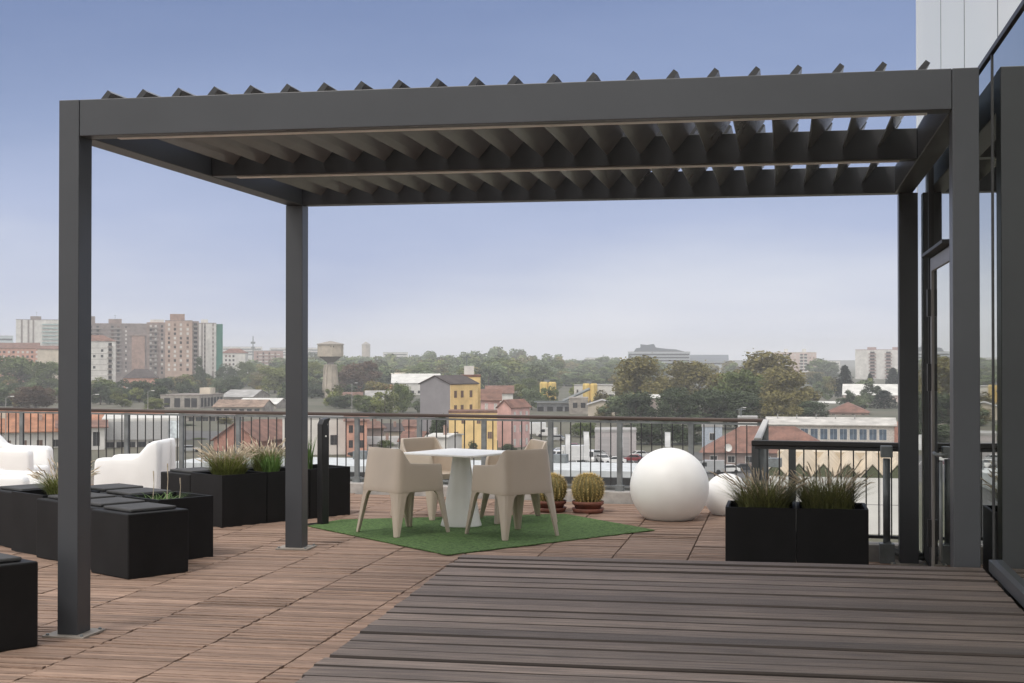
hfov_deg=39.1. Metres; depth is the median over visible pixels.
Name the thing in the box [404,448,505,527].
dining table
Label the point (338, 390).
broadleaf tree
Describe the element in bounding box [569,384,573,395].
broadleaf tree
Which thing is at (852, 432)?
window
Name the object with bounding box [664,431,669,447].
banner flag
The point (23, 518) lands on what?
planter
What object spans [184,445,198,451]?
parked car
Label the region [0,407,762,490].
railing
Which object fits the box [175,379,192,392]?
broadleaf tree
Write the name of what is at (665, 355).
office complex
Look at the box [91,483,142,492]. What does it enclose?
cube stool
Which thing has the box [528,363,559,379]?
broadleaf tree
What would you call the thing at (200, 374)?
poplar tree
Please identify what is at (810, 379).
broadleaf tree
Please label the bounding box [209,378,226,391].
broadleaf tree
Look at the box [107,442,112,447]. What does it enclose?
window
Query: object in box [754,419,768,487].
railing
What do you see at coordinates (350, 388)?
broadleaf tree
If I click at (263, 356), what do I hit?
apartment house
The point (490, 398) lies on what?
house
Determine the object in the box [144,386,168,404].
broadleaf tree
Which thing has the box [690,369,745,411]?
broadleaf tree
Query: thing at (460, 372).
broadleaf tree
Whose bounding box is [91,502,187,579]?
cube stool
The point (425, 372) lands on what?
broadleaf tree
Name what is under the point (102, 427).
house
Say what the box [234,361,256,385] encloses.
broadleaf tree
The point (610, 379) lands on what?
broadleaf tree
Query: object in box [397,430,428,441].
cottage
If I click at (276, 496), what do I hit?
planter
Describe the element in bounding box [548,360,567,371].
broadleaf tree
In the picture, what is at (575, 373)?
broadleaf tree
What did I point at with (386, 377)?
broadleaf tree
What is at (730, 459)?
window
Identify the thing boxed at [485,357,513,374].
broadleaf tree
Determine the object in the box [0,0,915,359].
sky
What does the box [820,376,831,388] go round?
broadleaf tree
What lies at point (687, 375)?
broadleaf tree
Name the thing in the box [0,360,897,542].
ground
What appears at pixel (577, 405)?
works building
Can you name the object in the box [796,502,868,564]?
planter
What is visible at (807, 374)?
broadleaf tree
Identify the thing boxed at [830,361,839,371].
distant block
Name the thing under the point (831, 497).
ornamental grass
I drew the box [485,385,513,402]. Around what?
house
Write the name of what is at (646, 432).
broadleaf tree
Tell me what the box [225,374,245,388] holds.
broadleaf tree
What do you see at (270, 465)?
ornamental grass
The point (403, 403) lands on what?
broadleaf tree
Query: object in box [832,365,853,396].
fir tree
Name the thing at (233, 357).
apartment house
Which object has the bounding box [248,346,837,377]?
woodland
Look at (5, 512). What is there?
cube stool
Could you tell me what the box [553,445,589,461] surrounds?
parked lorry
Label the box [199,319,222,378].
apartment tower
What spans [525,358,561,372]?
broadleaf tree
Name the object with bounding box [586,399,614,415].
house
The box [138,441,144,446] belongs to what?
window
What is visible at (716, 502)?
globe lamp
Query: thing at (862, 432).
window
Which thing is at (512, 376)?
broadleaf tree
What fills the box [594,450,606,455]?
parked car
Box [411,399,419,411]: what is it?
broadleaf tree
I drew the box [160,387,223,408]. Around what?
building
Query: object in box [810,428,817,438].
window
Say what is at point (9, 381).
broadleaf tree
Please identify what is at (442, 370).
broadleaf tree
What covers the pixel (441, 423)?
broadleaf tree
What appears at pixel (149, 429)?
warehouse
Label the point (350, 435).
house
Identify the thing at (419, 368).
broadleaf tree
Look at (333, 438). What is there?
window
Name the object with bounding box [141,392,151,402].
broadleaf tree
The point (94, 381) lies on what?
broadleaf tree
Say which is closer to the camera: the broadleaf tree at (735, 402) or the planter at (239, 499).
the planter at (239, 499)
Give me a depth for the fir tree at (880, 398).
558.57 m
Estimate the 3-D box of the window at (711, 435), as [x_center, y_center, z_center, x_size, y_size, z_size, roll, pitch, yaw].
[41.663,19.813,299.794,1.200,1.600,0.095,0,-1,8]
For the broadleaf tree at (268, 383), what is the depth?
794.03 m
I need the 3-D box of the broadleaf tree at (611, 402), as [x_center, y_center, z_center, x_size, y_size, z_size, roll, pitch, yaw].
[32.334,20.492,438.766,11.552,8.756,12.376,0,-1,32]
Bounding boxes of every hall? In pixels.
[765,414,897,441]
[842,384,897,401]
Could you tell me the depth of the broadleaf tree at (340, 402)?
557.70 m
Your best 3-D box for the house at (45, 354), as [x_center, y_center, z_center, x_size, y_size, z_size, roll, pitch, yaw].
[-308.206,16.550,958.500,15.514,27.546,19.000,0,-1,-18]
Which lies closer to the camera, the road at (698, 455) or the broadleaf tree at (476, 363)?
the road at (698, 455)
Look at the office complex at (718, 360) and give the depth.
1754.72 m
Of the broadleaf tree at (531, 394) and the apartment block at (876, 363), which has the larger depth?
the apartment block at (876, 363)
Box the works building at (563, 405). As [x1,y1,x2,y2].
[534,388,589,410]
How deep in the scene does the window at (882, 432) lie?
297.46 m
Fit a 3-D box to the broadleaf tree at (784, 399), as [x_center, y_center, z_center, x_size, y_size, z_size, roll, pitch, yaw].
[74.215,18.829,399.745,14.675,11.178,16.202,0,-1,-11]
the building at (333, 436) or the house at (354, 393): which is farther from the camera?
the house at (354, 393)
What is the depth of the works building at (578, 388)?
571.87 m
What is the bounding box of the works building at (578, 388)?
[574,384,582,396]
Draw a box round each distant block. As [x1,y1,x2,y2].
[223,347,261,359]
[270,348,317,357]
[383,352,407,358]
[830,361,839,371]
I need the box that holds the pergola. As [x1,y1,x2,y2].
[42,60,980,638]
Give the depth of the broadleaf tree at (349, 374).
774.09 m
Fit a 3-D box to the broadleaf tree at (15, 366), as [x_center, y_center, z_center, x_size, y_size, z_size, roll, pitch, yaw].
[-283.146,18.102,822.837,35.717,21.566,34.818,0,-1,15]
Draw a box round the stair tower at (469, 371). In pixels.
[462,355,480,408]
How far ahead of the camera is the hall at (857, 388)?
646.62 m
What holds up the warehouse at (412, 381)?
on the ground at (315, 404)
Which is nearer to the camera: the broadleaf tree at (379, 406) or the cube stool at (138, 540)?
the cube stool at (138, 540)
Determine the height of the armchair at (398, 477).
0.821 m
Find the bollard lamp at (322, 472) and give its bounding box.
[308,418,329,525]
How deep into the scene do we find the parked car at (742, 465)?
249.40 m
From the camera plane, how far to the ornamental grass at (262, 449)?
15.12 m
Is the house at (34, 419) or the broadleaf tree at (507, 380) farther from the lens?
the broadleaf tree at (507, 380)
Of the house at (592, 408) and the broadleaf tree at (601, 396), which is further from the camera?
the broadleaf tree at (601, 396)
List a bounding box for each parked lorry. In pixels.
[530,422,545,433]
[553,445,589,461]
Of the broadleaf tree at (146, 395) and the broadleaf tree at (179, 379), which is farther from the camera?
the broadleaf tree at (179, 379)
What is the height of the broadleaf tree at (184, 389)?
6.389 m
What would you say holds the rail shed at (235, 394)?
on the ground at (315, 404)
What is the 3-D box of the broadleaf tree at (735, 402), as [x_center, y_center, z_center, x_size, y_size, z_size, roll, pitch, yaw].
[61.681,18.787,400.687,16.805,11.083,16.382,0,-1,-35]
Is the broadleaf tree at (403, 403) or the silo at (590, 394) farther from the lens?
the silo at (590, 394)
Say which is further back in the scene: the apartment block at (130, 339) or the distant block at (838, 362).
the distant block at (838, 362)
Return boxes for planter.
[11,489,99,554]
[122,492,212,559]
[191,471,266,527]
[245,467,309,522]
[283,464,349,518]
[725,500,795,562]
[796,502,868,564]
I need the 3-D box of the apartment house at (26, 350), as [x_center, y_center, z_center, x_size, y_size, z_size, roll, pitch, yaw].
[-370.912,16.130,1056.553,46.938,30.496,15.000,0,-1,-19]
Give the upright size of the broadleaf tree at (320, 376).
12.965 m
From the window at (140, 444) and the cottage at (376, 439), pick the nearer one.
the cottage at (376, 439)
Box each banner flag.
[565,434,569,450]
[583,431,588,445]
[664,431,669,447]
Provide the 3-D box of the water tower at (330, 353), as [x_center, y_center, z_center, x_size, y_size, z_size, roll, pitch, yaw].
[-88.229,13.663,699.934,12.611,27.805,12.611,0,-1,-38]
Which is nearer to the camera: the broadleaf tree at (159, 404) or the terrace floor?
the terrace floor
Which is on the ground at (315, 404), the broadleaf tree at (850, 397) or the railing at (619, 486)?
the broadleaf tree at (850, 397)
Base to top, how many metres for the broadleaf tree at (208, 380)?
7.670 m
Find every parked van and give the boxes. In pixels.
[536,428,557,436]
[585,449,593,461]
[701,460,724,473]
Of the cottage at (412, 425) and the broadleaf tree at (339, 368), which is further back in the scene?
the broadleaf tree at (339, 368)
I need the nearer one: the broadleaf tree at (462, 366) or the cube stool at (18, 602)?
the cube stool at (18, 602)
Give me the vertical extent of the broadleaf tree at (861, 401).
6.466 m
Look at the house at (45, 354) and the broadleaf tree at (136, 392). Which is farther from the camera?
the house at (45, 354)
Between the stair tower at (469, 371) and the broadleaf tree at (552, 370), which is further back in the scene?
the broadleaf tree at (552, 370)
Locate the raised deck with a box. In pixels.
[295,554,1023,682]
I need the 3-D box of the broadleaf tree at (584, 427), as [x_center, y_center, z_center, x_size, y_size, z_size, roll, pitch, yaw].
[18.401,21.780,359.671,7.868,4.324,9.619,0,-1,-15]
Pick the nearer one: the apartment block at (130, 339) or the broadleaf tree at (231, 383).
the broadleaf tree at (231, 383)
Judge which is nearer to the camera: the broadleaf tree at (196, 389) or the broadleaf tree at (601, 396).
the broadleaf tree at (601, 396)
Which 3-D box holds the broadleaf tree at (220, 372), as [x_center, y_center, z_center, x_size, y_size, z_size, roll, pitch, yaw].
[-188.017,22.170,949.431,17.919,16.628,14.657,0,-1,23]
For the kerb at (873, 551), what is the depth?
12.06 m
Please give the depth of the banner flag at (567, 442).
261.84 m
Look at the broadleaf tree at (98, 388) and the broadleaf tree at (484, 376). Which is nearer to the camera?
the broadleaf tree at (98, 388)
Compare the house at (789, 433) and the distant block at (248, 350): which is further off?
the distant block at (248, 350)
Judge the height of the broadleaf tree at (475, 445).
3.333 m
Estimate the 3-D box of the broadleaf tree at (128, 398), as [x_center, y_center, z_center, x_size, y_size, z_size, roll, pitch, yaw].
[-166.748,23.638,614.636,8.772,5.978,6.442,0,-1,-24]
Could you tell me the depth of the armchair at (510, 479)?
13.45 m
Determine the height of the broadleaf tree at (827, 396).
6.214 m
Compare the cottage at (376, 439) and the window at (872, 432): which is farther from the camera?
the cottage at (376, 439)
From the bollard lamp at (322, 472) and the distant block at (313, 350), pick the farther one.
the distant block at (313, 350)
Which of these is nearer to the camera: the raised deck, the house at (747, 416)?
the raised deck
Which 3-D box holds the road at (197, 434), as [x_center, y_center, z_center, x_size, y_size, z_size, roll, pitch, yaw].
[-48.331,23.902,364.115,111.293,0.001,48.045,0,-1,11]
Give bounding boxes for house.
[0,343,39,383]
[0,410,57,447]
[37,346,57,378]
[55,420,108,449]
[91,335,115,383]
[91,412,163,419]
[123,369,158,387]
[210,419,281,451]
[223,349,247,375]
[253,419,282,424]
[254,350,282,367]
[342,392,362,400]
[343,416,368,455]
[418,375,479,433]
[448,409,496,449]
[480,389,501,439]
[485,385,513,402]
[496,399,531,447]
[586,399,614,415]
[649,394,663,411]
[699,426,819,465]
[702,424,722,446]
[737,408,757,426]
[811,401,839,403]
[828,402,869,414]
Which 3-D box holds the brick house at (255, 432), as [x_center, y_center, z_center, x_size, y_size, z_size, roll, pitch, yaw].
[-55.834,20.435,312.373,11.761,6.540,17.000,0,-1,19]
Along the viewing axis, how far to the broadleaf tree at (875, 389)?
614.94 m
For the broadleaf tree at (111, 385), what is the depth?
637.42 m
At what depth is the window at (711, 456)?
263.40 m
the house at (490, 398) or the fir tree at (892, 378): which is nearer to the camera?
the house at (490, 398)
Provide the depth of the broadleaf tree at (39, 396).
556.07 m
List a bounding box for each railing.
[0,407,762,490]
[751,440,897,538]
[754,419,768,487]
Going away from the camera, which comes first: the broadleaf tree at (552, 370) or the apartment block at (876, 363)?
the broadleaf tree at (552, 370)
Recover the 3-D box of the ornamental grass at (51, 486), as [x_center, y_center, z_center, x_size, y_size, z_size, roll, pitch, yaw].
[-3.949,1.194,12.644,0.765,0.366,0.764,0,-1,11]
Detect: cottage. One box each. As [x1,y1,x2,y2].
[367,419,386,435]
[367,433,398,447]
[382,421,404,435]
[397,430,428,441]
[401,417,417,430]
[425,425,463,448]
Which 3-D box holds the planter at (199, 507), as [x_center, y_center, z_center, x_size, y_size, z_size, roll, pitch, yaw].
[-2.929,1.572,12.250,0.545,0.520,0.545,-1,-1,43]
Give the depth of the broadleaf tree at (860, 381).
661.66 m
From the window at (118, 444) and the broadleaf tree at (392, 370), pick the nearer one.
the window at (118, 444)
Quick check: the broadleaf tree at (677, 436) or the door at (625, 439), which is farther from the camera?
the broadleaf tree at (677, 436)
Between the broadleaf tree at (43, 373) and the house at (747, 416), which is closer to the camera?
the house at (747, 416)
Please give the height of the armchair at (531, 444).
0.821 m
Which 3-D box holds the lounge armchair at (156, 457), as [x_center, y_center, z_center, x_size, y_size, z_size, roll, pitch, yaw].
[-4.160,1.476,15.886,0.713,0.790,0.720,0,-1,3]
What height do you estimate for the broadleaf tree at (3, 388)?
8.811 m
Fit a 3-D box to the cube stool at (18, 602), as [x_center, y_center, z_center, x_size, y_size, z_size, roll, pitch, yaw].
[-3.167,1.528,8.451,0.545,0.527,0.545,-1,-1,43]
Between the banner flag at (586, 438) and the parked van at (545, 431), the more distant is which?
the parked van at (545, 431)
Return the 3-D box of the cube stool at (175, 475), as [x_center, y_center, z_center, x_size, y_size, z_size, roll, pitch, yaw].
[-3.298,1.599,15.089,0.545,0.527,0.545,-1,-1,43]
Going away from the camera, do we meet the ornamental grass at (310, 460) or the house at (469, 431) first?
the ornamental grass at (310, 460)
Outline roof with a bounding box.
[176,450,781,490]
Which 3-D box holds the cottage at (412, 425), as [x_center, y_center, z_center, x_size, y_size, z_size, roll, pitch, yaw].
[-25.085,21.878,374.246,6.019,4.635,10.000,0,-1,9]
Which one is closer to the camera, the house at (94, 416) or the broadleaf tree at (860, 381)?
the house at (94, 416)
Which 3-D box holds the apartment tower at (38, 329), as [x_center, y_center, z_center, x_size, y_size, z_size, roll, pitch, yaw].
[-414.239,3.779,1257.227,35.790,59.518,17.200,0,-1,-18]
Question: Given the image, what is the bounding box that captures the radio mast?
[251,339,254,362]
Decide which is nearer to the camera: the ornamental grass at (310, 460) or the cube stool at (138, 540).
the cube stool at (138, 540)
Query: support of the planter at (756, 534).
on the terrace floor
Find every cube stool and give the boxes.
[0,483,44,547]
[0,553,37,651]
[36,492,115,560]
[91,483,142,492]
[91,497,144,509]
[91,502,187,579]
[102,487,170,496]
[161,467,211,492]
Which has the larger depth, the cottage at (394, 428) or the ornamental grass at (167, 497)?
the cottage at (394, 428)
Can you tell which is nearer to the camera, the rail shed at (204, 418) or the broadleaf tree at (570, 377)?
the rail shed at (204, 418)
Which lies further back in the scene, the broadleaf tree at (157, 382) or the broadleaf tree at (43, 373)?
the broadleaf tree at (43, 373)
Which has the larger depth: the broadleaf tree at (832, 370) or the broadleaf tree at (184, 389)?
the broadleaf tree at (832, 370)
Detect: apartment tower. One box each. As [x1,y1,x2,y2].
[16,312,58,345]
[165,314,198,377]
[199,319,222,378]
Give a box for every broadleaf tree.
[0,354,38,386]
[0,382,20,404]
[0,384,19,405]
[3,378,18,387]
[7,385,57,407]
[23,360,57,388]
[50,388,57,401]
[91,377,115,383]
[91,382,109,404]
[93,380,123,401]
[99,386,116,403]
[110,391,133,406]
[114,390,131,403]
[116,379,136,389]
[124,380,154,401]
[128,387,149,401]
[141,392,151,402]
[142,397,168,409]
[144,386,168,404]
[151,377,162,387]
[160,377,177,390]
[168,375,201,392]
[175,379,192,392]
[175,379,199,392]
[179,384,188,392]
[191,384,199,392]
[198,378,212,387]
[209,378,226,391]
[213,363,240,380]
[213,377,243,392]
[216,418,232,423]
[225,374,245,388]
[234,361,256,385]
[246,374,254,385]
[248,373,265,388]
[257,365,285,392]
[277,364,313,384]
[277,388,285,398]
[279,383,285,394]
[308,361,323,383]
[308,382,324,397]
[315,373,322,384]
[321,385,342,405]
[328,394,358,407]
[334,362,345,389]
[338,360,382,393]
[342,384,357,391]
[346,395,378,411]
[364,379,393,391]
[368,389,401,416]
[373,367,393,384]
[377,439,393,447]
[381,367,397,372]
[390,384,415,411]
[400,367,411,372]
[411,365,435,373]
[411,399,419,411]
[415,369,433,373]
[429,413,448,433]
[432,364,453,374]
[442,367,483,387]
[444,368,488,383]
[458,364,474,369]
[461,360,481,368]
[468,441,477,448]
[479,358,524,384]
[480,362,508,388]
[484,360,518,384]
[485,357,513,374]
[496,365,521,386]
[503,444,516,449]
[513,384,528,401]
[520,378,539,397]
[522,386,545,409]
[523,366,538,379]
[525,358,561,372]
[526,365,564,388]
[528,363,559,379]
[540,386,558,400]
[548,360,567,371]
[559,373,579,385]
[560,371,594,385]
[565,375,605,384]
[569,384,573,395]
[569,422,596,436]
[593,390,608,400]
[594,366,617,378]
[594,405,613,420]
[597,394,631,420]
[606,390,656,425]
[608,374,617,383]
[610,352,676,415]
[629,421,677,444]
[654,386,696,421]
[656,359,720,409]
[663,414,703,444]
[682,387,731,421]
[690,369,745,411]
[707,391,767,427]
[710,368,767,414]
[738,348,803,391]
[751,389,803,425]
[758,369,822,416]
[797,371,825,382]
[798,399,829,416]
[807,377,813,384]
[810,361,839,377]
[811,373,822,383]
[812,381,824,393]
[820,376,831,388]
[820,387,833,399]
[825,377,841,393]
[836,389,855,404]
[852,393,870,408]
[854,380,874,383]
[859,381,881,403]
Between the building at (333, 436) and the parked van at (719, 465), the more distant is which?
the building at (333, 436)
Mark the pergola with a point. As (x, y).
(476, 140)
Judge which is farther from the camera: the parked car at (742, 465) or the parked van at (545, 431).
the parked van at (545, 431)
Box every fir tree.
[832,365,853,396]
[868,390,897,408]
[885,367,897,383]
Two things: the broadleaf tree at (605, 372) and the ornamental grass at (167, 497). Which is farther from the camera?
the broadleaf tree at (605, 372)
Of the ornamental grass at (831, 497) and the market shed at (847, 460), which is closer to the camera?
the ornamental grass at (831, 497)
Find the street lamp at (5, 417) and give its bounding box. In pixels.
[5,396,13,439]
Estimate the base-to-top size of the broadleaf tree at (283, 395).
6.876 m
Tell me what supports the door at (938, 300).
in the glass building at (986, 37)
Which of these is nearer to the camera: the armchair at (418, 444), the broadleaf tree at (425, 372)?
the armchair at (418, 444)
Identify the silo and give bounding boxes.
[540,379,555,400]
[583,382,596,402]
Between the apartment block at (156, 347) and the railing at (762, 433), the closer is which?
the railing at (762, 433)
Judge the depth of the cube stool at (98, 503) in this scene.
11.69 m
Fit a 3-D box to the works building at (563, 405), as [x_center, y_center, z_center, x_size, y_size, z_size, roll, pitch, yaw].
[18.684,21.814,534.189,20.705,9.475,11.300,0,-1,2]
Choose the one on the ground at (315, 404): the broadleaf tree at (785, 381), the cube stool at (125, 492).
the broadleaf tree at (785, 381)
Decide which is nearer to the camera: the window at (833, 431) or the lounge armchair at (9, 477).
the lounge armchair at (9, 477)
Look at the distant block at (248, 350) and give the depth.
2101.68 m
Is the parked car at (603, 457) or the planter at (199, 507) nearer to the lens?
the planter at (199, 507)
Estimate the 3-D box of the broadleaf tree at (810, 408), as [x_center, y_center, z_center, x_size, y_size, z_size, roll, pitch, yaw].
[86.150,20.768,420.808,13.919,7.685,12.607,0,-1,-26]
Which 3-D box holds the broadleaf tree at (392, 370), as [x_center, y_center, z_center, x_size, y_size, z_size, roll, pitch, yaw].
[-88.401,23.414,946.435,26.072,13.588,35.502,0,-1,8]
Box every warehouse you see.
[102,413,178,447]
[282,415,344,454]
[365,390,393,406]
[391,374,440,394]
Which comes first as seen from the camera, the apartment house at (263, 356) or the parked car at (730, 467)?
the parked car at (730, 467)
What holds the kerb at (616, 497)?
on the terrace base
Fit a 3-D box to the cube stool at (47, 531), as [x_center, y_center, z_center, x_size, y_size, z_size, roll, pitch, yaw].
[-3.654,1.568,12.229,0.545,0.527,0.545,-1,-1,43]
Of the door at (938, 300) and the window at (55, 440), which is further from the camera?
the window at (55, 440)
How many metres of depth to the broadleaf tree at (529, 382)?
697.23 m
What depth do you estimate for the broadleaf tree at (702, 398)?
396.56 m
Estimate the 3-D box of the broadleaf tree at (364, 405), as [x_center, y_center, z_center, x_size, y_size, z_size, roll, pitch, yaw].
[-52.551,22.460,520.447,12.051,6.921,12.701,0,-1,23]
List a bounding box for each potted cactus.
[540,472,567,512]
[570,472,605,513]
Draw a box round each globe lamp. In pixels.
[630,448,708,521]
[706,473,746,515]
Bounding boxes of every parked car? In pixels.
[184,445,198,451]
[547,435,564,440]
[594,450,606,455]
[595,454,608,462]
[604,456,625,462]
[623,454,642,461]
[630,450,648,456]
[721,464,739,472]
[737,463,751,471]
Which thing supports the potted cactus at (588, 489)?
on the terrace floor
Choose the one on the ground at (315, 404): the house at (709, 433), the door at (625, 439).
the house at (709, 433)
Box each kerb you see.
[54,472,705,505]
[869,541,897,561]
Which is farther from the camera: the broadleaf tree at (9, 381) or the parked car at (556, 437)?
the broadleaf tree at (9, 381)
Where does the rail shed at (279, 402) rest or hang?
on the ground at (315, 404)
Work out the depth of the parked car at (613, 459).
268.15 m
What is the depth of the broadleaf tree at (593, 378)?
977.73 m
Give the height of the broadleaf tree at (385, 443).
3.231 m
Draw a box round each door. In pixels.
[598,437,609,455]
[616,437,628,455]
[927,246,949,566]
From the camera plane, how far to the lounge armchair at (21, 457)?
16.91 m
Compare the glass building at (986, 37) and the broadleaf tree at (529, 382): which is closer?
the glass building at (986, 37)
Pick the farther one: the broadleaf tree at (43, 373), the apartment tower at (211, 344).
the apartment tower at (211, 344)
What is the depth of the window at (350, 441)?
289.65 m
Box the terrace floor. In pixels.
[0,484,890,682]
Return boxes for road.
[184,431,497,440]
[569,452,751,477]
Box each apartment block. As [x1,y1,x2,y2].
[91,315,146,382]
[147,320,164,378]
[774,349,816,374]
[855,347,897,378]
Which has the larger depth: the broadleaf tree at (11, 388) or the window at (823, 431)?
the broadleaf tree at (11, 388)
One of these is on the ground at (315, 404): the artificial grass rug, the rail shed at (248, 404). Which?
the rail shed at (248, 404)
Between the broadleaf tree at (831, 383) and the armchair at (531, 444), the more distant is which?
the broadleaf tree at (831, 383)
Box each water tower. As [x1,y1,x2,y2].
[317,341,343,397]
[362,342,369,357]
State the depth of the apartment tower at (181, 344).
1000.53 m
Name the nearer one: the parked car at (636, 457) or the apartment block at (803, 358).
the parked car at (636, 457)
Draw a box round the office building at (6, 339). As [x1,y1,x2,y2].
[0,336,12,342]
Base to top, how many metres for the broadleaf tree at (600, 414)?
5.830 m
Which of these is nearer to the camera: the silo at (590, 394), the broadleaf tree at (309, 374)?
the silo at (590, 394)
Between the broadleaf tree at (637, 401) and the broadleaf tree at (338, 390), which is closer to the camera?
the broadleaf tree at (637, 401)
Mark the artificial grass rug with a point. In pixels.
(426, 534)
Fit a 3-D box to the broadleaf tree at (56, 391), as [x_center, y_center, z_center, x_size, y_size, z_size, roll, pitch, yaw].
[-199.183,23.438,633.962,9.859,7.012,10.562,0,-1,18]
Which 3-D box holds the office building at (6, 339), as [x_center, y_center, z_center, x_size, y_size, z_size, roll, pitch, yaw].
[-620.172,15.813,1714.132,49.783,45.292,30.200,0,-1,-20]
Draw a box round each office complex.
[628,344,689,373]
[690,355,728,372]
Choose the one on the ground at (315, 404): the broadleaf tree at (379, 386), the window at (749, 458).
the broadleaf tree at (379, 386)
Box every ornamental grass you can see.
[18,455,100,494]
[137,463,191,499]
[194,440,260,474]
[234,435,285,471]
[258,448,284,471]
[308,434,316,468]
[707,462,818,507]
[772,456,878,508]
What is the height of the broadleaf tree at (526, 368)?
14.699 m
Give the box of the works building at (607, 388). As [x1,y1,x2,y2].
[597,384,614,397]
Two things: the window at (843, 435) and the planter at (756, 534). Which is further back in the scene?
the window at (843, 435)
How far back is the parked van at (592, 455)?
270.98 m
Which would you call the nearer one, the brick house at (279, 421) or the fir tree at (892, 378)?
the brick house at (279, 421)
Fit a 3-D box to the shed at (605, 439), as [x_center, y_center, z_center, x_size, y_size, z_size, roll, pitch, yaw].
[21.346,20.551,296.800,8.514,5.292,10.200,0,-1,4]
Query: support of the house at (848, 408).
on the ground at (315, 404)
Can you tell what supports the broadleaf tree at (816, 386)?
on the ground at (315, 404)
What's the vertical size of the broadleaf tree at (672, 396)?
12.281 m
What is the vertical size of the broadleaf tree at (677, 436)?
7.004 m
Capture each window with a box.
[36,439,42,445]
[54,439,57,446]
[93,432,99,445]
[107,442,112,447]
[116,442,123,446]
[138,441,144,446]
[330,435,336,444]
[349,425,352,432]
[349,440,352,447]
[709,433,713,440]
[710,455,717,459]
[727,456,734,462]
[745,456,751,462]
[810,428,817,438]
[820,428,827,439]
[830,428,837,439]
[839,429,847,439]
[849,429,856,439]
[859,429,866,439]
[869,429,876,440]
[879,429,886,440]
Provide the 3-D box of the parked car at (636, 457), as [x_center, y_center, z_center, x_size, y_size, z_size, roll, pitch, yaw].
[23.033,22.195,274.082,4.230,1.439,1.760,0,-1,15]
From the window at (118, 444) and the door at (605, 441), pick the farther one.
the window at (118, 444)
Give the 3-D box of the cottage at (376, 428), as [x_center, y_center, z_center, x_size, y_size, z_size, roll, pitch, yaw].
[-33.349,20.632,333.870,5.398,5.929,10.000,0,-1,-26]
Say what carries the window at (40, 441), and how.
in the house at (34, 419)
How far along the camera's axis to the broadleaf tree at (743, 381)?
455.32 m
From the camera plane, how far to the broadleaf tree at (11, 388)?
601.32 m
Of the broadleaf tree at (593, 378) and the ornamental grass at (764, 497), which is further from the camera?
the broadleaf tree at (593, 378)
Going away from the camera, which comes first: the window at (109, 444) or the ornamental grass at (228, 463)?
the ornamental grass at (228, 463)
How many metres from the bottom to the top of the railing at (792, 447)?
0.980 m
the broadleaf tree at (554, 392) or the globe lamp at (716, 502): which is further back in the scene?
the broadleaf tree at (554, 392)
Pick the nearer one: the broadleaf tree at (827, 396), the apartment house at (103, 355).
the broadleaf tree at (827, 396)
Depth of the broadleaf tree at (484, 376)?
839.15 m
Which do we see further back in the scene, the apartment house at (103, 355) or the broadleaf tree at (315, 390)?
the apartment house at (103, 355)
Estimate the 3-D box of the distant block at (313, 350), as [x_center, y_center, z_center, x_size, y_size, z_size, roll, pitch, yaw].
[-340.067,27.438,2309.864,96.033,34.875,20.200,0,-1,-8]
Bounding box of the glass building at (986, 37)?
[916,0,1023,610]
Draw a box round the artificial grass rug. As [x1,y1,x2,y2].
[308,514,654,554]
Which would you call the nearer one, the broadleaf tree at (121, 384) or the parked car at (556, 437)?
the parked car at (556, 437)
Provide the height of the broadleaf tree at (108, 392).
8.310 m
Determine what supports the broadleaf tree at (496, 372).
on the ground at (315, 404)
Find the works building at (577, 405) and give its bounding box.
[569,397,587,413]
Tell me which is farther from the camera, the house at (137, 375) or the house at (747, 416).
the house at (137, 375)
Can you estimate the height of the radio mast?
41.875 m
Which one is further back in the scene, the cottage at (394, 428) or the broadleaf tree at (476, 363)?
the broadleaf tree at (476, 363)
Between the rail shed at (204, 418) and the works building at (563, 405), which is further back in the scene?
the works building at (563, 405)
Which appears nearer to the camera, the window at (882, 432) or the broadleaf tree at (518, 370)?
the window at (882, 432)
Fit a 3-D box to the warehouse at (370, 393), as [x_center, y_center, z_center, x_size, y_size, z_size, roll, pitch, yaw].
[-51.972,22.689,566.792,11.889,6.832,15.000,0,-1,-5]
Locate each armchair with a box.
[0,435,53,479]
[0,468,47,485]
[94,438,175,488]
[356,447,449,537]
[390,437,451,519]
[465,449,558,540]
[480,439,557,523]
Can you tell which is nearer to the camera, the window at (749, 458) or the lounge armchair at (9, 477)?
the lounge armchair at (9, 477)
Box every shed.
[186,410,245,420]
[212,399,274,410]
[223,390,269,398]
[242,398,285,408]
[595,427,636,455]
[769,449,897,534]
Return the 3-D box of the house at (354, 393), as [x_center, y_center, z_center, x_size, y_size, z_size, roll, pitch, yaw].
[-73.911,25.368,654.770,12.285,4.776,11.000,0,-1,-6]
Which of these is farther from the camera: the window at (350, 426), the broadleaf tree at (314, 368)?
the broadleaf tree at (314, 368)
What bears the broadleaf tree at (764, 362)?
on the ground at (315, 404)
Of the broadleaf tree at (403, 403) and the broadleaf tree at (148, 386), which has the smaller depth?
the broadleaf tree at (403, 403)
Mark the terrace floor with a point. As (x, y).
(247, 604)
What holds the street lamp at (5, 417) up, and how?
on the ground at (315, 404)
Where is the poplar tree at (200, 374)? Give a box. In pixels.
[193,356,206,387]

